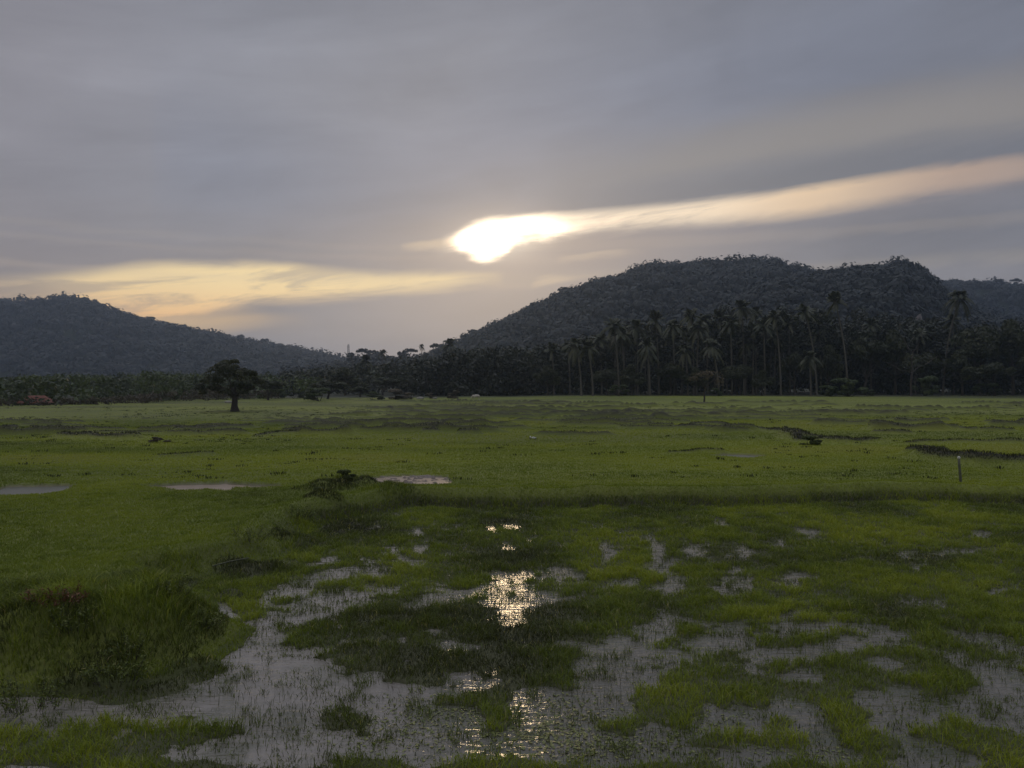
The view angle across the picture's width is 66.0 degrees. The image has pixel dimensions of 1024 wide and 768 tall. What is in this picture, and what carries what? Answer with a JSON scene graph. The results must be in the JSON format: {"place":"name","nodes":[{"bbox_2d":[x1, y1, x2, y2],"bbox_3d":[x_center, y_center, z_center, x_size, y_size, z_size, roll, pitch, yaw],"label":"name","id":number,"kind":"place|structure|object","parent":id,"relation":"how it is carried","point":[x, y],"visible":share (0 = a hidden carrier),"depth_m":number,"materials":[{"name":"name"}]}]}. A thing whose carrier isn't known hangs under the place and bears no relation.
{"place":"outdoors","nodes":[
{"label":"outdoors","id":0,"kind":"place"},
{"bbox_2d":[0,307,204,377],"bbox_3d":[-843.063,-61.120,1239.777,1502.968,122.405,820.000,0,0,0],"label":"hill","id":1,"kind":"structure","parent":0,"point":[68,333],"depth_m":932.97,"materials":[{"name":"green plant"}]},
{"bbox_2d":[0,291,360,378],"bbox_3d":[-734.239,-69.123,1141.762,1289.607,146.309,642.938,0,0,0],"label":"hill forest","id":2,"kind":"object","parent":1,"relation":"on","point":[262,357],"visible":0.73,"depth_m":947.79,"materials":[{"name":"green plant"}]},
{"bbox_2d":[0,498,1023,767],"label":"flooded grass","id":3,"kind":"structure","parent":0,"point":[816,560],"depth_m":12.01,"materials":[{"name":"green plant"}]},
{"bbox_2d":[0,387,1023,767],"bbox_3d":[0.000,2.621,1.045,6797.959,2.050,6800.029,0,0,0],"label":"ground","id":4,"kind":"structure","parent":0,"point":[554,409],"depth_m":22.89,"materials":[{"name":"green plant"}]},
{"bbox_2d":[0,669,65,714],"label":"leafy weed","id":5,"kind":"object","parent":4,"relation":"on","point":[43,696],"visible":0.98,"depth_m":8.74,"materials":[{"name":"green plant"}]},
{"bbox_2d":[0,486,67,494],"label":"puddle water","id":6,"kind":"structure","parent":4,"relation":"on","point":[22,490],"depth_m":23.75,"materials":[{"name":"grey liquid"}]},
{"bbox_2d":[17,395,53,404],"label":"house","id":7,"kind":"structure","parent":4,"relation":"on","point":[40,396],"depth_m":121.44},
{"bbox_2d":[20,581,91,607],"bbox_3d":[-5.759,2.657,9.948,0.836,0.296,0.539,0,0,0],"label":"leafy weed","id":8,"kind":"object","parent":4,"relation":"on","point":[62,600],"visible":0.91,"depth_m":9.89,"materials":[{"name":"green plant"}]},
{"bbox_2d":[47,600,109,633],"bbox_3d":[-5.358,2.864,9.741,0.673,0.347,0.565,0,0,-35],"label":"leafy weed","id":9,"kind":"object","parent":4,"relation":"on","point":[69,621],"visible":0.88,"depth_m":9.68,"materials":[{"name":"green plant"}]},
{"bbox_2d":[77,649,153,686],"bbox_3d":[-4.570,3.288,9.144,0.912,0.328,0.698,0,0,0],"label":"leafy weed","id":10,"kind":"object","parent":4,"relation":"on","point":[92,674],"visible":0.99,"depth_m":9.06,"materials":[{"name":"green plant"}]},
{"bbox_2d":[105,630,147,660],"bbox_3d":[-4.664,3.168,9.553,0.550,0.334,0.501,0,0,0],"label":"leafy weed","id":11,"kind":"object","parent":4,"relation":"on","point":[139,644],"visible":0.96,"depth_m":9.51,"materials":[{"name":"green plant"}]},
{"bbox_2d":[0,387,280,406],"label":"scrub","id":12,"kind":"object","parent":4,"relation":"on","point":[156,396],"visible":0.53,"depth_m":135.18,"materials":[{"name":"green plant"}]},
{"bbox_2d":[148,437,171,442],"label":"weed clump","id":13,"kind":"object","parent":4,"relation":"on","point":[155,439],"visible":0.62,"depth_m":42.02,"materials":[{"name":"green plant"}]},
{"bbox_2d":[0,370,325,405],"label":"banana plants","id":14,"kind":"object","parent":4,"relation":"on","point":[61,385],"visible":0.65,"depth_m":151.32,"materials":[{"name":"green plant"}]},
{"bbox_2d":[130,571,200,594],"bbox_3d":[-4.700,2.688,10.680,0.978,0.345,0.618,0,0,0],"label":"leafy weed","id":15,"kind":"object","parent":4,"relation":"on","point":[181,583],"visible":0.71,"depth_m":10.61,"materials":[{"name":"green plant"}]},
{"bbox_2d":[187,608,230,628],"bbox_3d":[-4.182,3.188,10.656,0.774,0.226,0.570,0,0,0],"label":"leafy weed","id":16,"kind":"object","parent":4,"relation":"on","point":[212,621],"visible":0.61,"depth_m":10.68,"materials":[{"name":"green plant"}]},
{"bbox_2d":[162,484,262,489],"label":"puddle water","id":17,"kind":"structure","parent":4,"relation":"on","point":[219,487],"depth_m":24.70,"materials":[{"name":"grey liquid"}]},
{"bbox_2d":[194,358,264,411],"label":"lone tree","id":18,"kind":"object","parent":4,"relation":"on","point":[235,371],"visible":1,"depth_m":93.42,"materials":[{"name":"green plant"}]},
{"bbox_2d":[229,524,278,541],"bbox_3d":[-5.279,3.022,16.109,1.035,0.361,0.870,0,0,0],"label":"leafy weed","id":19,"kind":"object","parent":4,"relation":"on","point":[248,534],"visible":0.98,"depth_m":16.03,"materials":[{"name":"green plant"}]},
{"bbox_2d":[257,380,285,399],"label":"broadleaf tree","id":20,"kind":"object","parent":4,"relation":"on","point":[272,385],"visible":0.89,"depth_m":149.91,"materials":[{"name":"green plant"}]},
{"bbox_2d":[284,390,304,397],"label":"bush","id":21,"kind":"object","parent":4,"relation":"on","point":[295,392],"visible":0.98,"depth_m":164.78,"materials":[{"name":"green plant"}]},
{"bbox_2d":[285,504,319,517],"bbox_3d":[-5.124,3.046,18.918,0.975,0.330,0.770,0,0,0],"label":"leafy weed","id":22,"kind":"object","parent":4,"relation":"on","point":[305,513],"visible":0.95,"depth_m":18.91,"materials":[{"name":"green plant"}]},
{"bbox_2d":[303,387,329,400],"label":"bush","id":23,"kind":"object","parent":4,"relation":"on","point":[310,394],"visible":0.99,"depth_m":142.75,"materials":[{"name":"green plant"}]},
{"bbox_2d":[310,380,351,398],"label":"broadleaf tree","id":24,"kind":"object","parent":4,"relation":"on","point":[335,385],"visible":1,"depth_m":159.24,"materials":[{"name":"green plant"}]},
{"bbox_2d":[327,367,361,394],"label":"broadleaf tree","id":25,"kind":"object","parent":4,"relation":"on","point":[339,376],"visible":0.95,"depth_m":198.27,"materials":[{"name":"green plant"}]},
{"bbox_2d":[336,469,355,479],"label":"weed clump","id":26,"kind":"object","parent":4,"relation":"on","point":[345,473],"visible":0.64,"depth_m":23.77,"materials":[{"name":"green plant"}]},
{"bbox_2d":[345,382,372,396],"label":"broadleaf tree","id":27,"kind":"object","parent":4,"relation":"on","point":[360,387],"visible":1,"depth_m":179.35,"materials":[{"name":"green plant"}]},
{"bbox_2d":[357,354,374,370],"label":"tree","id":28,"kind":"object","parent":4,"relation":"on","point":[366,357],"visible":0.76,"depth_m":230.78,"materials":[{"name":"green plant"}]},
{"bbox_2d":[363,391,385,399],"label":"bush","id":29,"kind":"object","parent":4,"relation":"on","point":[378,395],"visible":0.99,"depth_m":151.60,"materials":[{"name":"green plant"}]},
{"bbox_2d":[370,377,400,394],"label":"broadleaf tree","id":30,"kind":"object","parent":4,"relation":"on","point":[386,382],"visible":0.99,"depth_m":199.66,"materials":[{"name":"green plant"}]},
{"bbox_2d":[387,389,413,399],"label":"bush","id":31,"kind":"object","parent":4,"relation":"on","point":[400,392],"visible":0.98,"depth_m":155.02,"materials":[{"name":"green plant"}]},
{"bbox_2d":[377,476,450,483],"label":"puddle water","id":32,"kind":"structure","parent":4,"relation":"on","point":[402,479],"depth_m":25.75,"materials":[{"name":"grey liquid"}]},
{"bbox_2d":[273,346,579,394],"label":"woodland","id":33,"kind":"object","parent":4,"relation":"on","point":[392,369],"visible":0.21,"depth_m":218.49,"materials":[{"name":"green plant"}]},
{"bbox_2d":[439,338,457,353],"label":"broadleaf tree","id":34,"kind":"object","parent":4,"relation":"on","point":[450,343],"visible":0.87,"depth_m":299.97,"materials":[{"name":"green plant"}]},
{"bbox_2d":[532,365,561,395],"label":"broadleaf tree","id":35,"kind":"object","parent":4,"relation":"on","point":[551,380],"visible":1,"depth_m":181.02,"materials":[{"name":"green plant"}]},
{"bbox_2d":[544,342,560,394],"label":"coconut palm","id":36,"kind":"object","parent":4,"relation":"on","point":[552,346],"visible":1,"depth_m":181.78,"materials":[{"name":"green plant"}]},
{"bbox_2d":[560,339,572,394],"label":"coconut palm","id":37,"kind":"object","parent":4,"relation":"on","point":[565,343],"visible":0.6,"depth_m":183.75,"materials":[{"name":"green plant"}]},
{"bbox_2d":[562,338,586,395],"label":"coconut palm","id":38,"kind":"object","parent":4,"relation":"on","point":[574,343],"visible":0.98,"depth_m":168.03,"materials":[{"name":"green plant"}]},
{"bbox_2d":[576,338,598,395],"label":"coconut palm","id":39,"kind":"object","parent":4,"relation":"on","point":[587,346],"visible":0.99,"depth_m":167.95,"materials":[{"name":"green plant"}]},
{"bbox_2d":[592,334,610,394],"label":"coconut palm","id":40,"kind":"object","parent":4,"relation":"on","point":[598,338],"visible":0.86,"depth_m":185.37,"materials":[{"name":"green plant"}]},
{"bbox_2d":[590,369,619,395],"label":"broadleaf tree","id":41,"kind":"object","parent":4,"relation":"on","point":[602,375],"visible":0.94,"depth_m":175.07,"materials":[{"name":"green plant"}]},
{"bbox_2d":[600,318,625,395],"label":"coconut palm","id":42,"kind":"object","parent":4,"relation":"on","point":[613,323],"visible":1,"depth_m":168.89,"materials":[{"name":"green plant"}]},
{"bbox_2d":[609,327,623,394],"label":"coconut palm","id":43,"kind":"object","parent":4,"relation":"on","point":[612,332],"visible":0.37,"depth_m":185.55,"materials":[{"name":"green plant"}]},
{"bbox_2d":[606,336,630,394],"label":"coconut palm","id":44,"kind":"object","parent":4,"relation":"on","point":[619,350],"visible":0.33,"depth_m":186.71,"materials":[{"name":"green plant"}]},
{"bbox_2d":[608,384,629,395],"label":"bush","id":45,"kind":"object","parent":4,"relation":"on","point":[613,389],"visible":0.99,"depth_m":167.14,"materials":[{"name":"green plant"}]},
{"bbox_2d":[609,327,630,389],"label":"coconut palm","id":46,"kind":"object","parent":4,"relation":"on","point":[623,330],"visible":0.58,"depth_m":181.72,"materials":[{"name":"green plant"}]},
{"bbox_2d":[612,331,637,389],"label":"coconut palm","id":47,"kind":"object","parent":4,"relation":"on","point":[629,335],"visible":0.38,"depth_m":184.74,"materials":[{"name":"green plant"}]},
{"bbox_2d":[626,319,649,394],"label":"coconut palm","id":48,"kind":"object","parent":4,"relation":"on","point":[637,324],"visible":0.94,"depth_m":184.81,"materials":[{"name":"green plant"}]},
{"bbox_2d":[635,338,657,395],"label":"coconut palm","id":49,"kind":"object","parent":4,"relation":"on","point":[646,346],"visible":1,"depth_m":173.74,"materials":[{"name":"green plant"}]},
{"bbox_2d":[636,344,659,394],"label":"coconut palm","id":50,"kind":"object","parent":4,"relation":"on","point":[642,359],"visible":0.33,"depth_m":179.01,"materials":[{"name":"green plant"}]},
{"bbox_2d":[646,310,665,394],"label":"coconut palm","id":51,"kind":"object","parent":4,"relation":"on","point":[654,315],"visible":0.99,"depth_m":183.88,"materials":[{"name":"green plant"}]},
{"bbox_2d":[654,363,688,394],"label":"broadleaf tree","id":52,"kind":"object","parent":4,"relation":"on","point":[672,370],"visible":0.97,"depth_m":176.07,"materials":[{"name":"green plant"}]},
{"bbox_2d":[661,319,685,394],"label":"coconut palm","id":53,"kind":"object","parent":4,"relation":"on","point":[672,329],"visible":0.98,"depth_m":179.66,"materials":[{"name":"green plant"}]},
{"bbox_2d":[674,323,693,393],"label":"coconut palm","id":54,"kind":"object","parent":4,"relation":"on","point":[685,330],"visible":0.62,"depth_m":187.69,"materials":[{"name":"green plant"}]},
{"bbox_2d":[673,343,697,395],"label":"coconut palm","id":55,"kind":"object","parent":4,"relation":"on","point":[683,350],"visible":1,"depth_m":175.21,"materials":[{"name":"green plant"}]},
{"bbox_2d":[680,308,701,394],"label":"coconut palm","id":56,"kind":"object","parent":4,"relation":"on","point":[691,314],"visible":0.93,"depth_m":182.02,"materials":[{"name":"green plant"}]},
{"bbox_2d":[681,367,708,395],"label":"broadleaf tree","id":57,"kind":"object","parent":4,"relation":"on","point":[697,383],"visible":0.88,"depth_m":173.31,"materials":[{"name":"green plant"}]},
{"bbox_2d":[686,320,709,394],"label":"coconut palm","id":58,"kind":"object","parent":4,"relation":"on","point":[700,326],"visible":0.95,"depth_m":177.66,"materials":[{"name":"green plant"}]},
{"bbox_2d":[689,370,725,401],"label":"sapling","id":59,"kind":"object","parent":4,"relation":"on","point":[705,372],"visible":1,"depth_m":115.97,"materials":[{"name":"green plant"}]},
{"bbox_2d":[699,313,716,394],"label":"coconut palm","id":60,"kind":"object","parent":4,"relation":"on","point":[706,317],"visible":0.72,"depth_m":188.11,"materials":[{"name":"green plant"}]},
{"bbox_2d":[699,338,725,393],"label":"coconut palm","id":61,"kind":"object","parent":4,"relation":"on","point":[711,348],"visible":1,"depth_m":168.87,"materials":[{"name":"green plant"}]},
{"bbox_2d":[405,303,1023,395],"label":"woodland","id":62,"kind":"object","parent":4,"relation":"on","point":[441,373],"visible":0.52,"depth_m":191.22,"materials":[{"name":"green plant"}]},
{"bbox_2d":[708,388,722,395],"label":"bush","id":63,"kind":"object","parent":4,"relation":"on","point":[717,390],"visible":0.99,"depth_m":168.18,"materials":[{"name":"green plant"}]},
{"bbox_2d":[711,309,729,393],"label":"coconut palm","id":64,"kind":"object","parent":4,"relation":"on","point":[719,313],"visible":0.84,"depth_m":190.01,"materials":[{"name":"green plant"}]},
{"bbox_2d":[719,316,741,394],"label":"coconut palm","id":65,"kind":"object","parent":4,"relation":"on","point":[731,321],"visible":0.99,"depth_m":179.72,"materials":[{"name":"green plant"}]},
{"bbox_2d":[720,364,753,394],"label":"broadleaf tree","id":66,"kind":"object","parent":4,"relation":"on","point":[741,371],"visible":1,"depth_m":174.20,"materials":[{"name":"green plant"}]},
{"bbox_2d":[731,300,758,394],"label":"coconut palm","id":67,"kind":"object","parent":4,"relation":"on","point":[742,308],"visible":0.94,"depth_m":183.04,"materials":[{"name":"green plant"}]},
{"bbox_2d":[735,335,758,394],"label":"coconut palm","id":68,"kind":"object","parent":4,"relation":"on","point":[747,344],"visible":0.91,"depth_m":184.33,"materials":[{"name":"green plant"}]},
{"bbox_2d":[746,306,763,394],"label":"coconut palm","id":69,"kind":"object","parent":4,"relation":"on","point":[757,312],"visible":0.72,"depth_m":187.18,"materials":[{"name":"green plant"}]},
{"bbox_2d":[750,370,774,395],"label":"broadleaf tree","id":70,"kind":"object","parent":4,"relation":"on","point":[758,382],"visible":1,"depth_m":171.72,"materials":[{"name":"green plant"}]},
{"bbox_2d":[751,316,775,394],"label":"coconut palm","id":71,"kind":"object","parent":4,"relation":"on","point":[762,321],"visible":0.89,"depth_m":179.55,"materials":[{"name":"green plant"}]},
{"bbox_2d":[758,321,784,393],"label":"coconut palm","id":72,"kind":"object","parent":4,"relation":"on","point":[770,330],"visible":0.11,"depth_m":191.57,"materials":[{"name":"green plant"}]},
{"bbox_2d":[764,310,785,395],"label":"coconut palm","id":73,"kind":"object","parent":4,"relation":"on","point":[773,315],"visible":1,"depth_m":171.54,"materials":[{"name":"green plant"}]},
{"bbox_2d":[767,332,784,393],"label":"coconut palm","id":74,"kind":"object","parent":4,"relation":"on","point":[774,338],"visible":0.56,"depth_m":188.55,"materials":[{"name":"green plant"}]},
{"bbox_2d":[793,303,817,395],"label":"coconut palm","id":75,"kind":"object","parent":4,"relation":"on","point":[805,310],"visible":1,"depth_m":170.03,"materials":[{"name":"green plant"}]},
{"bbox_2d":[796,350,821,395],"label":"coconut palm","id":76,"kind":"object","parent":4,"relation":"on","point":[809,360],"visible":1,"depth_m":166.36,"materials":[{"name":"green plant"}]},
{"bbox_2d":[799,435,821,444],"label":"weed clump","id":77,"kind":"object","parent":4,"relation":"on","point":[813,440],"visible":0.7,"depth_m":39.19,"materials":[{"name":"green plant"}]},
{"bbox_2d":[808,322,831,389],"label":"coconut palm","id":78,"kind":"object","parent":4,"relation":"on","point":[822,331],"visible":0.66,"depth_m":187.88,"materials":[{"name":"green plant"}]},
{"bbox_2d":[817,385,843,396],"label":"bush","id":79,"kind":"object","parent":4,"relation":"on","point":[829,390],"visible":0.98,"depth_m":162.43,"materials":[{"name":"green plant"}]},
{"bbox_2d":[826,291,848,395],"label":"coconut palm","id":80,"kind":"object","parent":4,"relation":"on","point":[834,296],"visible":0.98,"depth_m":170.96,"materials":[{"name":"green plant"}]},
{"bbox_2d":[831,378,868,396],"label":"bush","id":81,"kind":"object","parent":4,"relation":"on","point":[849,385],"visible":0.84,"depth_m":160.85,"materials":[{"name":"green plant"}]},
{"bbox_2d":[861,318,882,392],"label":"coconut palm","id":82,"kind":"object","parent":4,"relation":"on","point":[872,325],"visible":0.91,"depth_m":190.05,"materials":[{"name":"green plant"}]},
{"bbox_2d":[884,335,937,395],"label":"bare tree","id":83,"kind":"object","parent":4,"relation":"on","point":[911,373],"visible":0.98,"depth_m":167.91,"materials":[{"name":"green plant"}]},
{"bbox_2d":[899,352,941,393],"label":"broadleaf tree","id":84,"kind":"object","parent":4,"relation":"on","point":[921,361],"visible":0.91,"depth_m":174.74,"materials":[{"name":"green plant"}]},
{"bbox_2d":[909,328,931,393],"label":"coconut palm","id":85,"kind":"object","parent":4,"relation":"on","point":[918,331],"visible":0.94,"depth_m":187.08,"materials":[{"name":"green plant"}]},
{"bbox_2d":[912,376,940,395],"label":"bush","id":86,"kind":"object","parent":4,"relation":"on","point":[927,390],"visible":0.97,"depth_m":167.21,"materials":[{"name":"green plant"}]},
{"bbox_2d":[942,314,964,393],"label":"coconut palm","id":87,"kind":"object","parent":4,"relation":"on","point":[948,324],"visible":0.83,"depth_m":190.24,"materials":[{"name":"green plant"}]},
{"bbox_2d":[941,290,974,394],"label":"coconut palm","id":88,"kind":"object","parent":4,"relation":"on","point":[957,296],"visible":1,"depth_m":185.51,"materials":[{"name":"green plant"}]},
{"bbox_2d":[957,456,961,481],"bbox_3d":[14.088,2.719,24.802,0.146,0.892,0.084,0,0,0],"label":"post","id":89,"kind":"object","parent":4,"relation":"on","point":[959,471],"visible":0.95,"depth_m":24.77,"materials":[{"name":"grey wood"}]},
{"bbox_2d":[941,349,983,395],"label":"broadleaf tree","id":90,"kind":"object","parent":4,"relation":"on","point":[957,362],"visible":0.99,"depth_m":171.20,"materials":[{"name":"green plant"}]},
{"bbox_2d":[948,325,1002,394],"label":"broadleaf tree","id":91,"kind":"object","parent":4,"relation":"on","point":[973,344],"visible":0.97,"depth_m":177.04,"materials":[{"name":"green plant"}]},
{"bbox_2d":[971,383,1001,395],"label":"bush","id":92,"kind":"object","parent":4,"relation":"on","point":[984,386],"visible":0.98,"depth_m":168.50,"materials":[{"name":"green plant"}]},
{"bbox_2d":[972,362,1016,395],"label":"broadleaf tree","id":93,"kind":"object","parent":4,"relation":"on","point":[988,370],"visible":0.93,"depth_m":167.25,"materials":[{"name":"green plant"}]},
{"bbox_2d":[987,319,1023,394],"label":"broadleaf tree","id":94,"kind":"object","parent":4,"relation":"on","point":[1013,345],"visible":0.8,"depth_m":176.69,"materials":[{"name":"green plant"}]},
{"bbox_2d":[0,503,1023,767],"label":"water","id":95,"kind":"structure","parent":0,"point":[208,703],"depth_m":8.97,"materials":[{"name":"grey liquid"}]},
{"bbox_2d":[21,638,848,765],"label":"floating leaves","id":96,"kind":"object","parent":95,"relation":"on","point":[546,737],"visible":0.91,"depth_m":8.04,"materials":[{"name":"green plant"}]},
{"bbox_2d":[0,400,1023,692],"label":"bank grass","id":97,"kind":"structure","parent":0,"point":[116,586],"depth_m":10.79,"materials":[{"name":"green plant"}]},
{"bbox_2d":[0,402,1023,480],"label":"grass tussock","id":98,"kind":"object","parent":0,"point":[368,448],"depth_m":42.46,"materials":[{"name":"green plant"}]},
{"bbox_2d":[0,0,1023,356],"label":"sky","id":99,"kind":"structure","parent":0,"point":[394,176],"materials":[{"name":"grey"}]},
{"bbox_2d":[540,280,768,336],"bbox_3d":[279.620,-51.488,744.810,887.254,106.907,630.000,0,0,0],"label":"hill","id":100,"kind":"structure","parent":0,"point":[660,322],"depth_m":512.88,"materials":[{"name":"green plant"}]},
{"bbox_2d":[423,252,1023,386],"bbox_3d":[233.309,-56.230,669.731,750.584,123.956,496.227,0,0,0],"label":"hill forest","id":101,"kind":"object","parent":100,"relation":"on","point":[591,306],"visible":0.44,"depth_m":562.21,"materials":[{"name":"green plant"}]},
{"bbox_2d":[965,289,1023,312],"bbox_3d":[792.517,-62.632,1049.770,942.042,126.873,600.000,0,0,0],"label":"hill","id":102,"kind":"structure","parent":0,"point":[1001,303],"depth_m":900.04,"materials":[{"name":"soil"}]},
{"bbox_2d":[936,276,1023,316],"bbox_3d":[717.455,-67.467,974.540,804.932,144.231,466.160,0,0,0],"label":"hill forest","id":103,"kind":"object","parent":102,"relation":"on","point":[1014,291],"visible":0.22,"depth_m":905.84,"materials":[{"name":"green plant"}]},
{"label":"hill","id":104,"kind":"structure","parent":0,"visible":0},
{"bbox_2d":[274,344,446,387],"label":"hill forest","id":105,"kind":"object","parent":104,"relation":"on","point":[357,360],"visible":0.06,"depth_m":542.00,"materials":[{"name":"green plant"}]},
{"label":"hill","id":106,"kind":"structure","parent":0,"visible":0},
{"bbox_2d":[678,255,1023,388],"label":"hill forest","id":107,"kind":"object","parent":106,"relation":"on","point":[872,288],"visible":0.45,"depth_m":426.53,"materials":[{"name":"green plant"}]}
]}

